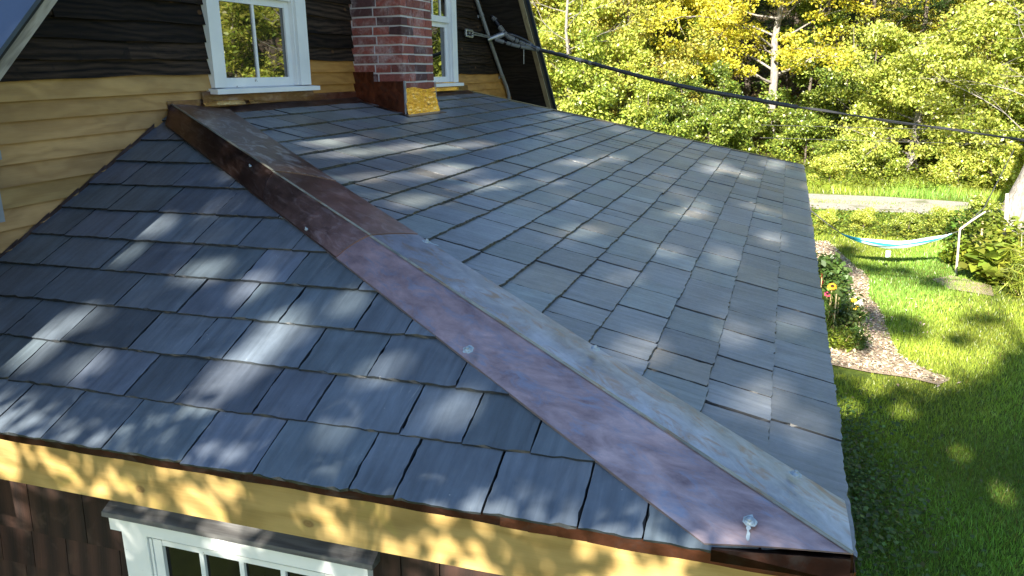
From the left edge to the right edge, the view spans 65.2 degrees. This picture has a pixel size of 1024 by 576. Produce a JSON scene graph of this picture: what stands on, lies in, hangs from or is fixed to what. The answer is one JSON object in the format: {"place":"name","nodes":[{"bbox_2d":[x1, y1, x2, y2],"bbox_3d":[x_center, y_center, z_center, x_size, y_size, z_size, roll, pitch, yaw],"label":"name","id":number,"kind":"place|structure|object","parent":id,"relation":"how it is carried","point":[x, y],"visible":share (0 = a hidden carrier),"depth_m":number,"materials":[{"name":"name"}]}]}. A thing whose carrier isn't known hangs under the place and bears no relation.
{"place":"outdoors","nodes":[
{"label":"outdoors","id":0,"kind":"place"},
{"bbox_2d":[536,0,1023,575],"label":"ground","id":1,"kind":"structure","parent":0,"point":[848,372],"depth_m":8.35,"materials":[{"name":"green plant"}]},
{"bbox_2d":[0,0,857,575],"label":"house","id":2,"kind":"structure","parent":1,"relation":"on","point":[358,288],"depth_m":2.95,"materials":[{"name":"stone"}]},
{"bbox_2d":[101,500,379,575],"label":"window","id":3,"kind":"structure","parent":2,"relation":"in","point":[157,542],"depth_m":2.62,"materials":[{"name":"white paint"}]},
{"bbox_2d":[201,0,319,94],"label":"window","id":4,"kind":"structure","parent":2,"relation":"in","point":[253,46],"depth_m":5.04,"materials":[{"name":"white paint"}]},
{"bbox_2d":[430,0,463,86],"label":"window","id":5,"kind":"structure","parent":2,"relation":"in","point":[443,12],"depth_m":7.74,"materials":[{"name":"white paint"}]},
{"bbox_2d":[465,15,1023,141],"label":"service cable","id":6,"kind":"object","parent":2,"relation":"attached to","point":[520,42],"visible":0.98,"depth_m":8.53,"materials":[{"name":"black plastic"}]},
{"bbox_2d":[537,23,572,108],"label":"sapling","id":7,"kind":"object","parent":1,"relation":"on","point":[541,30],"depth_m":25.97,"materials":[{"name":"green plant"}]},
{"bbox_2d":[539,27,578,112],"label":"sapling","id":8,"kind":"object","parent":1,"relation":"on","point":[547,38],"visible":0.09,"depth_m":23.89,"materials":[{"name":"green plant"}]},
{"bbox_2d":[530,0,634,108],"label":"dead tree","id":9,"kind":"object","parent":1,"relation":"on","point":[567,46],"visible":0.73,"depth_m":25.71,"materials":[{"name":"grey wood"}]},
{"bbox_2d":[535,0,635,117],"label":"sapling","id":10,"kind":"object","parent":1,"relation":"on","point":[581,21],"visible":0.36,"depth_m":26.84,"materials":[{"name":"yellow plant"}]},
{"bbox_2d":[530,0,650,113],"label":"woodland tree","id":11,"kind":"object","parent":1,"relation":"on","point":[542,2],"visible":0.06,"depth_m":30.58,"materials":[{"name":"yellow plant"}]},
{"bbox_2d":[548,29,648,126],"bbox_3d":[2.490,-5.438,25.265,3.546,5.157,4.246,-10,17,-29],"label":"sapling","id":12,"kind":"object","parent":1,"relation":"on","point":[598,94],"visible":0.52,"depth_m":24.44,"materials":[{"name":"green plant"}]},
{"bbox_2d":[533,0,665,101],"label":"woodland tree","id":13,"kind":"object","parent":1,"relation":"on","point":[620,19],"visible":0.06,"depth_m":32.63,"materials":[{"name":"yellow plant"}]},
{"bbox_2d":[587,22,667,124],"bbox_3d":[4.112,-6.810,28.703,4.693,5.224,3.337,0,15,2],"label":"sapling","id":14,"kind":"object","parent":1,"relation":"on","point":[624,47],"visible":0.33,"depth_m":28.20,"materials":[{"name":"green plant"}]},
{"bbox_2d":[558,0,730,124],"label":"woodland tree","id":15,"kind":"object","parent":1,"relation":"on","point":[665,61],"visible":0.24,"depth_m":30.27,"materials":[{"name":"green plant"}]},
{"bbox_2d":[617,67,690,136],"bbox_3d":[4.430,-5.463,27.293,2.740,3.985,3.281,-3,15,-10],"label":"sapling","id":16,"kind":"object","parent":1,"relation":"on","point":[658,95],"visible":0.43,"depth_m":26.91,"materials":[{"name":"green plant"}]},
{"bbox_2d":[640,105,697,138],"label":"roadside shrub","id":17,"kind":"object","parent":1,"relation":"on","point":[679,128],"visible":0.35,"depth_m":25.83,"materials":[{"name":"green plant"}]},
{"bbox_2d":[619,0,732,64],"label":"woodland tree","id":18,"kind":"object","parent":1,"relation":"on","point":[666,33],"visible":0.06,"depth_m":40.96,"materials":[{"name":"yellow plant"}]},
{"bbox_2d":[653,70,717,133],"bbox_3d":[6.263,-6.194,29.474,3.079,3.575,2.446,-6,16,-17],"label":"sapling","id":19,"kind":"object","parent":1,"relation":"on","point":[678,101],"visible":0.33,"depth_m":28.98,"materials":[{"name":"green plant"}]},
{"bbox_2d":[633,0,740,110],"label":"woodland tree","id":20,"kind":"object","parent":1,"relation":"on","point":[653,46],"visible":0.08,"depth_m":37.08,"materials":[{"name":"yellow plant"}]},
{"bbox_2d":[654,15,741,117],"bbox_3d":[7.695,-8.895,34.285,3.588,5.243,4.516,-3,15,-7],"label":"sapling","id":21,"kind":"object","parent":1,"relation":"on","point":[704,69],"visible":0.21,"depth_m":33.42,"materials":[{"name":"green plant"}]},
{"bbox_2d":[687,101,752,148],"bbox_3d":[7.039,-5.298,28.123,3.596,2.512,2.630,-10,17,-30],"label":"roadside shrub","id":22,"kind":"object","parent":1,"relation":"on","point":[720,131],"visible":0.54,"depth_m":27.59,"materials":[{"name":"green plant"}]},
{"bbox_2d":[686,59,755,147],"bbox_3d":[7.761,-6.563,29.905,2.610,3.813,3.284,3,16,15],"label":"sapling","id":23,"kind":"object","parent":1,"relation":"on","point":[723,72],"visible":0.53,"depth_m":29.14,"materials":[{"name":"green plant"}]},
{"bbox_2d":[691,0,776,37],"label":"woodland tree","id":24,"kind":"object","parent":1,"relation":"on","point":[744,15],"visible":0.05,"depth_m":44.98,"materials":[{"name":"yellow plant"}]},
{"bbox_2d":[701,87,778,141],"bbox_3d":[8.784,-6.665,31.501,3.596,2.512,2.630,-4,15,-12],"label":"roadside shrub","id":25,"kind":"object","parent":1,"relation":"on","point":[772,128],"visible":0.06,"depth_m":31.21,"materials":[{"name":"green plant"}]},
{"bbox_2d":[712,91,792,153],"bbox_3d":[9.138,-6.071,29.845,3.596,2.512,2.630,-2,15,-6],"label":"roadside shrub","id":26,"kind":"object","parent":1,"relation":"on","point":[757,113],"visible":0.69,"depth_m":29.26,"materials":[{"name":"green plant"}]},
{"bbox_2d":[712,0,818,95],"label":"evergreen tree","id":27,"kind":"object","parent":1,"relation":"on","point":[746,82],"visible":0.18,"depth_m":38.24,"materials":[{"name":"green plant"}]},
{"bbox_2d":[546,0,1015,150],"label":"woodland floor","id":28,"kind":"structure","parent":1,"relation":"on","point":[768,14],"depth_m":40.56,"materials":[{"name":"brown plant"}]},
{"bbox_2d":[722,0,852,94],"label":"evergreen tree","id":29,"kind":"object","parent":1,"relation":"on","point":[788,83],"visible":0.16,"depth_m":38.81,"materials":[{"name":"green plant"}]},
{"bbox_2d":[640,0,945,142],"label":"maple tree","id":30,"kind":"object","parent":1,"relation":"on","point":[728,16],"visible":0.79,"depth_m":30.59,"materials":[{"name":"yellow plant"}]},
{"bbox_2d":[769,0,837,32],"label":"woodland tree","id":31,"kind":"object","parent":1,"relation":"on","point":[832,10],"visible":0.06,"depth_m":45.73,"materials":[{"name":"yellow plant"}]},
{"bbox_2d":[765,109,843,164],"bbox_3d":[10.464,-5.379,28.380,2.192,2.093,2.996,-7,16,-21],"label":"roadside shrub","id":32,"kind":"object","parent":1,"relation":"on","point":[801,127],"visible":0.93,"depth_m":28.28,"materials":[{"name":"green plant"}]},
{"bbox_2d":[755,0,867,132],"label":"sapling","id":33,"kind":"object","parent":1,"relation":"on","point":[801,80],"visible":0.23,"depth_m":32.97,"materials":[{"name":"green plant"}]},
{"bbox_2d":[778,79,850,137],"bbox_3d":[12.420,-7.198,32.417,2.630,2.512,3.596,-9,17,-27],"label":"roadside shrub","id":34,"kind":"object","parent":1,"relation":"on","point":[813,99],"visible":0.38,"depth_m":31.93,"materials":[{"name":"green plant"}]},
{"bbox_2d":[753,0,886,90],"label":"evergreen tree","id":35,"kind":"object","parent":1,"relation":"on","point":[828,9],"visible":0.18,"depth_m":35.79,"materials":[{"name":"green plant"}]},
{"bbox_2d":[813,207,839,228],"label":"roadside shrub","id":36,"kind":"object","parent":1,"relation":"on","point":[830,213],"visible":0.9,"depth_m":18.12,"materials":[{"name":"green plant"}]},
{"bbox_2d":[775,0,881,75],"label":"evergreen tree","id":37,"kind":"object","parent":1,"relation":"on","point":[833,29],"visible":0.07,"depth_m":40.34,"materials":[{"name":"green plant"}]},
{"bbox_2d":[806,150,853,183],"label":"roadside shrub","id":38,"kind":"object","parent":1,"relation":"on","point":[837,159],"visible":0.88,"depth_m":25.23,"materials":[{"name":"green plant"}]},
{"bbox_2d":[822,283,842,329],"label":"sunflower","id":39,"kind":"object","parent":1,"relation":"on","point":[830,286],"visible":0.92,"depth_m":10.94,"materials":[{"name":"yellow plant"}]},
{"bbox_2d":[822,291,845,333],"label":"flower bed plant","id":40,"kind":"object","parent":1,"relation":"on","point":[831,323],"visible":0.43,"depth_m":10.89,"materials":[{"name":"green plant"}]},
{"bbox_2d":[832,294,836,334],"bbox_3d":[4.384,0.381,10.888,0.020,0.620,0.027,4,16,18],"label":"garden stake","id":41,"kind":"object","parent":1,"relation":"on","point":[834,310],"visible":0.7,"depth_m":10.86,"materials":[{"name":"brown wood"}]},
{"bbox_2d":[817,252,852,285],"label":"flower bed plant","id":42,"kind":"object","parent":1,"relation":"on","point":[825,262],"visible":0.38,"depth_m":12.74,"materials":[{"name":"green plant"}]},
{"bbox_2d":[818,267,856,297],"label":"flower bed plant","id":43,"kind":"object","parent":1,"relation":"on","point":[833,273],"visible":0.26,"depth_m":12.14,"materials":[{"name":"green plant"}]},
{"bbox_2d":[793,47,882,146],"bbox_3d":[12.671,-7.027,30.045,2.772,4.052,3.490,-10,18,-32],"label":"sapling","id":44,"kind":"object","parent":1,"relation":"on","point":[828,73],"visible":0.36,"depth_m":30.06,"materials":[{"name":"green plant"}]},
{"bbox_2d":[822,280,864,312],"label":"flower bed plant","id":45,"kind":"object","parent":1,"relation":"on","point":[845,289],"visible":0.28,"depth_m":11.52,"materials":[{"name":"green plant"}]},
{"bbox_2d":[817,133,870,171],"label":"roadside shrub","id":46,"kind":"object","parent":1,"relation":"on","point":[838,143],"visible":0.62,"depth_m":26.67,"materials":[{"name":"green plant"}]},
{"bbox_2d":[825,298,874,332],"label":"flower bed plant","id":47,"kind":"object","parent":1,"relation":"on","point":[851,316],"visible":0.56,"depth_m":10.93,"materials":[{"name":"green plant"}]},
{"bbox_2d":[848,206,877,230],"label":"roadside shrub","id":48,"kind":"object","parent":1,"relation":"on","point":[863,219],"visible":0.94,"depth_m":18.10,"materials":[{"name":"green plant"}]},
{"bbox_2d":[815,0,923,93],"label":"evergreen tree","id":49,"kind":"object","parent":1,"relation":"on","point":[886,14],"visible":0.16,"depth_m":33.33,"materials":[{"name":"green plant"}]},
{"bbox_2d":[838,94,905,144],"bbox_3d":[13.963,-6.511,30.334,3.596,2.512,2.630,-15,20,-41],"label":"roadside shrub","id":50,"kind":"object","parent":1,"relation":"on","point":[841,110],"visible":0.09,"depth_m":30.00,"materials":[{"name":"green plant"}]},
{"bbox_2d":[733,132,1018,193],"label":"undergrowth","id":51,"kind":"object","parent":1,"relation":"on","point":[881,172],"visible":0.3,"depth_m":24.86,"materials":[{"name":"green plant"}]},
{"bbox_2d":[851,142,908,179],"bbox_3d":[11.754,-3.966,25.452,1.815,1.326,1.808,-8,17,-24],"label":"roadside shrub","id":52,"kind":"object","parent":1,"relation":"on","point":[888,154],"visible":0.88,"depth_m":25.22,"materials":[{"name":"green plant"}]},
{"bbox_2d":[831,20,931,136],"bbox_3d":[14.407,-8.318,32.342,3.262,4.766,4.105,-10,17,-29],"label":"sapling","id":53,"kind":"object","parent":1,"relation":"on","point":[872,64],"visible":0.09,"depth_m":32.03,"materials":[{"name":"green plant"}]},
{"bbox_2d":[842,0,947,46],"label":"evergreen tree","id":54,"kind":"object","parent":1,"relation":"on","point":[890,2],"visible":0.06,"depth_m":37.77,"materials":[{"name":"green plant"}]},
{"bbox_2d":[889,212,924,232],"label":"roadside shrub","id":55,"kind":"object","parent":1,"relation":"on","point":[912,217],"visible":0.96,"depth_m":17.57,"materials":[{"name":"green plant"}]},
{"bbox_2d":[811,204,1023,241],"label":"undergrowth","id":56,"kind":"object","parent":1,"relation":"on","point":[887,226],"visible":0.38,"depth_m":17.91,"materials":[{"name":"green plant"}]},
{"bbox_2d":[817,2,1023,172],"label":"apple tree","id":57,"kind":"object","parent":1,"relation":"on","point":[900,85],"visible":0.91,"depth_m":25.20,"materials":[{"name":"green plant"}]},
{"bbox_2d":[760,137,1023,144],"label":"thin wire","id":58,"kind":"object","parent":57,"relation":"attached to","point":[885,141],"visible":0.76,"depth_m":24.48,"materials":[{"name":"grey metal"}]},
{"bbox_2d":[773,125,1023,130],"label":"thin wire","id":59,"kind":"object","parent":57,"relation":"attached to","point":[891,128],"visible":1,"depth_m":24.32,"materials":[{"name":"grey metal"}]},
{"bbox_2d":[861,0,979,111],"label":"evergreen tree","id":60,"kind":"object","parent":1,"relation":"on","point":[944,4],"visible":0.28,"depth_m":31.80,"materials":[{"name":"plant"}]},
{"bbox_2d":[836,367,1023,575],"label":"weeds","id":61,"kind":"object","parent":1,"relation":"on","point":[857,511],"visible":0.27,"depth_m":6.55,"materials":[{"name":"green plant"}]},
{"bbox_2d":[904,124,967,157],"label":"roadside shrub","id":62,"kind":"object","parent":1,"relation":"on","point":[924,136],"visible":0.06,"depth_m":27.47,"materials":[{"name":"green plant"}]},
{"bbox_2d":[859,0,1023,116],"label":"woodland tree","id":63,"kind":"object","parent":1,"relation":"on","point":[916,30],"visible":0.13,"depth_m":33.49,"materials":[{"name":"green plant"}]},
{"bbox_2d":[925,210,964,233],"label":"roadside shrub","id":64,"kind":"object","parent":1,"relation":"on","point":[942,216],"visible":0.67,"depth_m":17.16,"materials":[{"name":"green plant"}]},
{"bbox_2d":[925,206,968,228],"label":"roadside shrub","id":65,"kind":"object","parent":1,"relation":"on","point":[938,208],"visible":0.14,"depth_m":17.79,"materials":[{"name":"green plant"}]},
{"bbox_2d":[886,0,1011,60],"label":"woodland tree","id":66,"kind":"object","parent":1,"relation":"on","point":[946,18],"visible":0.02,"depth_m":38.52,"materials":[{"name":"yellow plant"}]},
{"bbox_2d":[937,239,974,264],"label":"garden plant","id":67,"kind":"object","parent":1,"relation":"on","point":[951,254],"visible":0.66,"depth_m":14.67,"materials":[{"name":"green plant"}]},
{"bbox_2d":[920,143,998,188],"bbox_3d":[13.457,-3.634,23.980,2.124,1.463,1.492,-2,15,-4],"label":"roadside shrub","id":68,"kind":"object","parent":1,"relation":"on","point":[960,157],"visible":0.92,"depth_m":23.88,"materials":[{"name":"green plant"}]},
{"bbox_2d":[933,275,993,295],"bbox_3d":[7.554,-0.037,13.343,0.794,0.001,1.255,-7,16,-20],"label":"garden bed","id":69,"kind":"object","parent":1,"relation":"on","point":[988,289],"visible":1,"depth_m":13.35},
{"bbox_2d":[944,208,986,242],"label":"garden plant","id":70,"kind":"object","parent":1,"relation":"on","point":[955,223],"visible":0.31,"depth_m":16.21,"materials":[{"name":"green plant"}]},
{"bbox_2d":[912,0,1023,129],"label":"dead tree","id":71,"kind":"object","parent":1,"relation":"on","point":[1007,88],"visible":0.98,"depth_m":23.45,"materials":[{"name":"grey wood"}]},
{"bbox_2d":[955,211,985,274],"bbox_3d":[8.004,-0.774,13.999,0.452,1.132,0.068,-2,15,-5],"label":"pole support","id":72,"kind":"object","parent":1,"relation":"on","point":[958,244],"visible":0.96,"depth_m":13.96,"materials":[{"name":"grey metal"}]},
{"bbox_2d":[927,0,1023,137],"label":"sapling","id":73,"kind":"object","parent":1,"relation":"on","point":[998,9],"visible":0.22,"depth_m":27.05,"materials":[{"name":"green plant"}]},
{"bbox_2d":[960,193,1011,222],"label":"roadside shrub","id":74,"kind":"object","parent":1,"relation":"on","point":[975,202],"visible":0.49,"depth_m":17.34,"materials":[{"name":"green plant"}]},
{"bbox_2d":[951,10,1023,148],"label":"sapling","id":75,"kind":"object","parent":1,"relation":"on","point":[1016,50],"visible":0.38,"depth_m":25.87,"materials":[{"name":"green plant"}]},
{"bbox_2d":[955,208,1023,249],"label":"garden plant","id":76,"kind":"object","parent":1,"relation":"on","point":[987,216],"visible":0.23,"depth_m":15.14,"materials":[{"name":"green plant"}]},
{"bbox_2d":[956,218,1023,254],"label":"garden plant","id":77,"kind":"object","parent":1,"relation":"on","point":[996,236],"visible":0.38,"depth_m":14.12,"materials":[{"name":"green plant"}]},
{"bbox_2d":[958,122,1023,182],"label":"roadside shrub","id":78,"kind":"object","parent":1,"relation":"on","point":[1017,134],"visible":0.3,"depth_m":24.52,"materials":[{"name":"green plant"}]},
{"bbox_2d":[958,242,1023,285],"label":"garden plant","id":79,"kind":"object","parent":1,"relation":"on","point":[981,264],"visible":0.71,"depth_m":13.27,"materials":[{"name":"green plant"}]},
{"bbox_2d":[967,0,1023,81],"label":"woodland tree","id":80,"kind":"object","parent":1,"relation":"on","point":[1020,9],"visible":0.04,"depth_m":29.98,"materials":[{"name":"green plant"}]},
{"bbox_2d":[978,141,1023,191],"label":"roadside shrub","id":81,"kind":"object","parent":1,"relation":"on","point":[1010,176],"visible":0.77,"depth_m":22.53,"materials":[{"name":"green plant"}]},
{"bbox_2d":[983,0,1023,234],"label":"ash tree","id":82,"kind":"object","parent":1,"relation":"on","point":[1016,199],"visible":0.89,"depth_m":17.02,"materials":[{"name":"grey plant"}]},
{"bbox_2d":[1002,193,1008,234],"bbox_3d":[8.904,-1.032,14.484,0.089,1.357,0.143,-2,15,-4],"label":"fence post","id":83,"kind":"object","parent":1,"relation":"on","point":[1006,212],"visible":0.41,"depth_m":14.37,"materials":[{"name":"white wood"}]},
{"bbox_2d":[991,236,1023,287],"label":"garden plant","id":84,"kind":"object","parent":1,"relation":"on","point":[1020,247],"visible":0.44,"depth_m":13.04,"materials":[{"name":"green plant"}]},
{"bbox_2d":[995,245,1023,300],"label":"garden plant","id":85,"kind":"object","parent":1,"relation":"on","point":[1019,274],"visible":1,"depth_m":12.54,"materials":[{"name":"green plant"}]},
{"bbox_2d":[1005,231,1023,243],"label":"garden plant","id":86,"kind":"object","parent":1,"relation":"on","point":[1013,238],"visible":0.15,"depth_m":13.75,"materials":[{"name":"green plant"}]},
{"bbox_2d":[815,240,959,390],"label":"mulch path","id":87,"kind":"structure","parent":0,"point":[875,356],"depth_m":10.17,"materials":[{"name":"brown wood"}]},
{"bbox_2d":[816,251,839,264],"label":"flower bed plant","id":88,"kind":"object","parent":87,"relation":"on","point":[824,254],"visible":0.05,"depth_m":13.81,"materials":[{"name":"green plant"}]},
{"bbox_2d":[827,325,860,352],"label":"marigold bush","id":89,"kind":"object","parent":87,"relation":"on","point":[840,337],"visible":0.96,"depth_m":10.33,"materials":[{"name":"green plant"}]},
{"bbox_2d":[850,296,863,306],"bbox_3d":[5.321,0.206,12.362,0.255,0.165,0.269,-7,16,-21],"label":"stone","id":90,"kind":"object","parent":87,"relation":"on","point":[861,303],"visible":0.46,"depth_m":12.27,"materials":[{"name":"white stone"}]},
{"bbox_2d":[844,326,873,349],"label":"basil bush","id":91,"kind":"object","parent":87,"relation":"on","point":[861,339],"visible":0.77,"depth_m":10.32,"materials":[{"name":"green plant"}]},
{"bbox_3d":[5.523,-0.978,14.970,0.070,1.091,0.090,4,16,18],"label":"hammock post","id":92,"kind":"object","parent":87,"relation":"on","visible":0},
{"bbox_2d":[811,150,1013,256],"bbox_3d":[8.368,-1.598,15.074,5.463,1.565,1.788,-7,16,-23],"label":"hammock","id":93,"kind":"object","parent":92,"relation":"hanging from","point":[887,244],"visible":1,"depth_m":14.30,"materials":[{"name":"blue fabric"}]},
{"bbox_2d":[808,194,1000,214],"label":"gravel road","id":94,"kind":"structure","parent":0,"point":[854,204],"depth_m":21.86,"materials":[{"name":"grey gravel"}]}
]}

